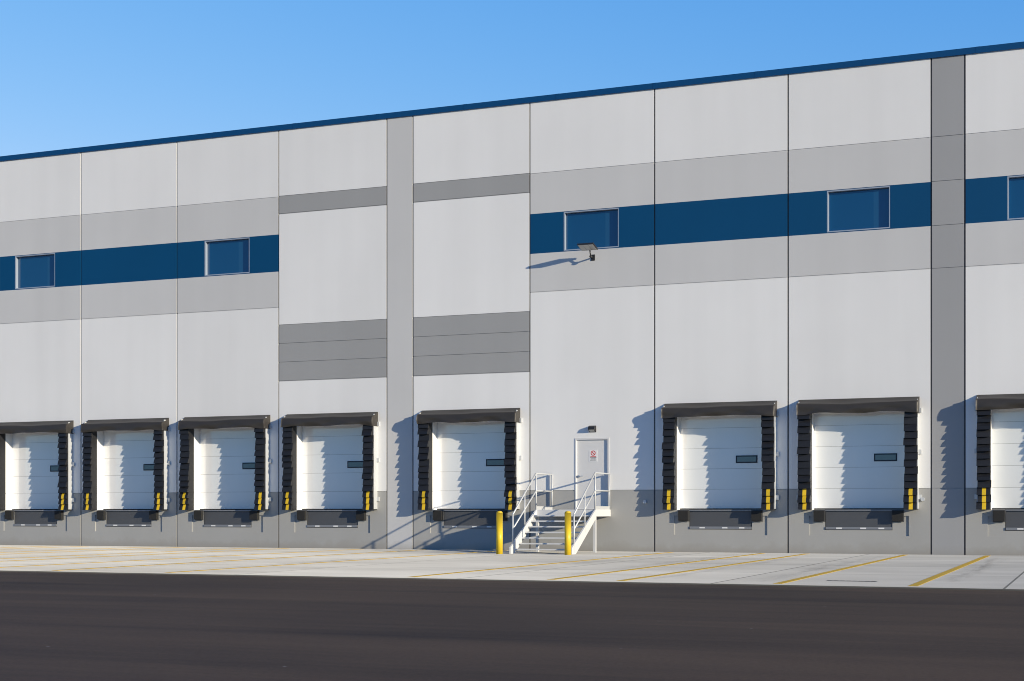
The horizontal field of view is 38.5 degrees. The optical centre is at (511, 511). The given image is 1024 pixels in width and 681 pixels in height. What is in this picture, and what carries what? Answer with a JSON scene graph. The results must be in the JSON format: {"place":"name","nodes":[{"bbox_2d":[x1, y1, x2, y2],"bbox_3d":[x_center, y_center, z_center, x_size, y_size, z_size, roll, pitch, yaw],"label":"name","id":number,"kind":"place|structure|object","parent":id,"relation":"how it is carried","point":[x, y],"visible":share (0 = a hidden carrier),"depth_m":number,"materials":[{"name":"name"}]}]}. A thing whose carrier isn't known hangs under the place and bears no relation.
{"place":"outdoors","nodes":[
{"label":"outdoors","id":0,"kind":"place"},
{"bbox_2d":[0,572,1023,680],"bbox_3d":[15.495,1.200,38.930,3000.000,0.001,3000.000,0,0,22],"label":"ground","id":1,"kind":"structure","parent":0,"point":[95,627],"depth_m":14.71,"materials":[{"name":"black asphalt"}]},
{"bbox_2d":[0,545,1023,590],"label":"concrete apron","id":2,"kind":"object","parent":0,"point":[998,572],"visible":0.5,"depth_m":32.25,"materials":[{"name":"grey concrete"}]},
{"bbox_2d":[0,546,988,585],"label":"lane markings","id":3,"kind":"object","parent":2,"relation":"on","point":[932,577],"visible":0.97,"depth_m":33.39,"materials":[{"name":"yellow paint"}]},
{"bbox_2d":[496,511,502,553],"bbox_3d":[-0.350,0.585,41.007,0.260,1.230,0.260,0,0,22],"label":"bollard","id":4,"kind":"object","parent":2,"relation":"on","point":[499,532],"visible":0.87,"depth_m":40.93,"materials":[{"name":"yellow metal"}]},
{"bbox_2d":[0,41,1023,555],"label":"warehouse wall","id":5,"kind":"structure","parent":2,"relation":"on","point":[406,267],"depth_m":44.59,"materials":[{"name":"grey paint"}]},
{"bbox_2d":[0,420,74,525],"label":"dock door","id":6,"kind":"structure","parent":5,"relation":"attached to","point":[42,494],"depth_m":52.04,"materials":[{"name":"white metal"}]},
{"bbox_2d":[81,418,170,525],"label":"dock door","id":7,"kind":"structure","parent":5,"relation":"attached to","point":[140,467],"depth_m":50.56,"materials":[{"name":"white metal"}]},
{"bbox_2d":[178,415,271,526],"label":"dock door","id":8,"kind":"structure","parent":5,"relation":"attached to","point":[235,487],"depth_m":49.09,"materials":[{"name":"white metal"}]},
{"bbox_2d":[281,412,379,526],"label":"dock door","id":9,"kind":"structure","parent":5,"relation":"attached to","point":[350,478],"depth_m":47.63,"materials":[{"name":"white metal"}]},
{"bbox_2d":[416,408,521,527],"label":"dock door","id":10,"kind":"structure","parent":5,"relation":"attached to","point":[493,457],"depth_m":45.82,"materials":[{"name":"white metal"}]},
{"bbox_2d":[15,175,1023,288],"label":"strip windows","id":11,"kind":"structure","parent":5,"relation":"attached to","point":[858,209],"depth_m":44.18,"materials":[{"name":"blue glass"}]},
{"bbox_2d":[577,243,597,260],"bbox_3d":[2.303,-7.778,43.780,0.500,0.416,0.744,0,0,22],"label":"flood light","id":12,"kind":"object","parent":5,"relation":"attached to","point":[586,246],"visible":1,"depth_m":43.65,"materials":[{"name":"grey metal"}]},
{"bbox_2d":[575,438,608,509],"bbox_3d":[2.418,-1.149,44.164,1.086,2.158,0.145,0,0,22],"label":"personnel door","id":13,"kind":"structure","parent":5,"relation":"attached to","point":[591,456],"depth_m":44.18,"materials":[{"name":"white metal"}]},
{"bbox_2d":[588,426,595,431],"bbox_3d":[2.402,-2.500,44.055,0.220,0.200,0.160,0,0,22],"label":"wall light","id":14,"kind":"object","parent":5,"relation":"attached to","point":[591,428],"depth_m":44.02,"materials":[{"name":"grey metal"}]},
{"bbox_2d":[661,401,778,528],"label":"dock door","id":15,"kind":"structure","parent":5,"relation":"attached to","point":[719,489],"depth_m":42.88,"materials":[{"name":"white metal"}]},
{"bbox_2d":[796,396,921,529],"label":"dock door","id":16,"kind":"structure","parent":5,"relation":"attached to","point":[875,470],"depth_m":41.41,"materials":[{"name":"white metal"}]},
{"bbox_2d":[974,394,1023,529],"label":"dock door","id":17,"kind":"structure","parent":5,"relation":"attached to","point":[1007,430],"depth_m":39.95,"materials":[{"name":"white metal"}]},
{"bbox_2d":[509,472,610,553],"bbox_3d":[1.439,0.018,42.635,1.940,2.364,3.490,0,0,22],"label":"steel stair","id":18,"kind":"object","parent":2,"relation":"on","point":[550,511],"visible":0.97,"depth_m":42.49,"materials":[{"name":"grey metal"}]},
{"bbox_2d":[565,511,570,554],"bbox_3d":[1.536,0.585,40.256,0.260,1.230,0.260,0,0,22],"label":"bollard","id":19,"kind":"object","parent":2,"relation":"on","point":[567,532],"visible":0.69,"depth_m":40.17,"materials":[{"name":"yellow metal"}]},
{"bbox_2d":[827,580,876,581],"bbox_3d":[5.779,1.174,24.930,0.840,0.006,0.150,0,0,22],"label":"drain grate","id":20,"kind":"object","parent":2,"relation":"on","point":[858,581],"visible":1,"depth_m":24.80,"materials":[{"name":"grey metal"}]},
{"bbox_2d":[0,0,1023,155],"label":"sky","id":21,"kind":"structure","parent":0,"point":[74,73],"materials":[{"name":"blue"}]}
]}

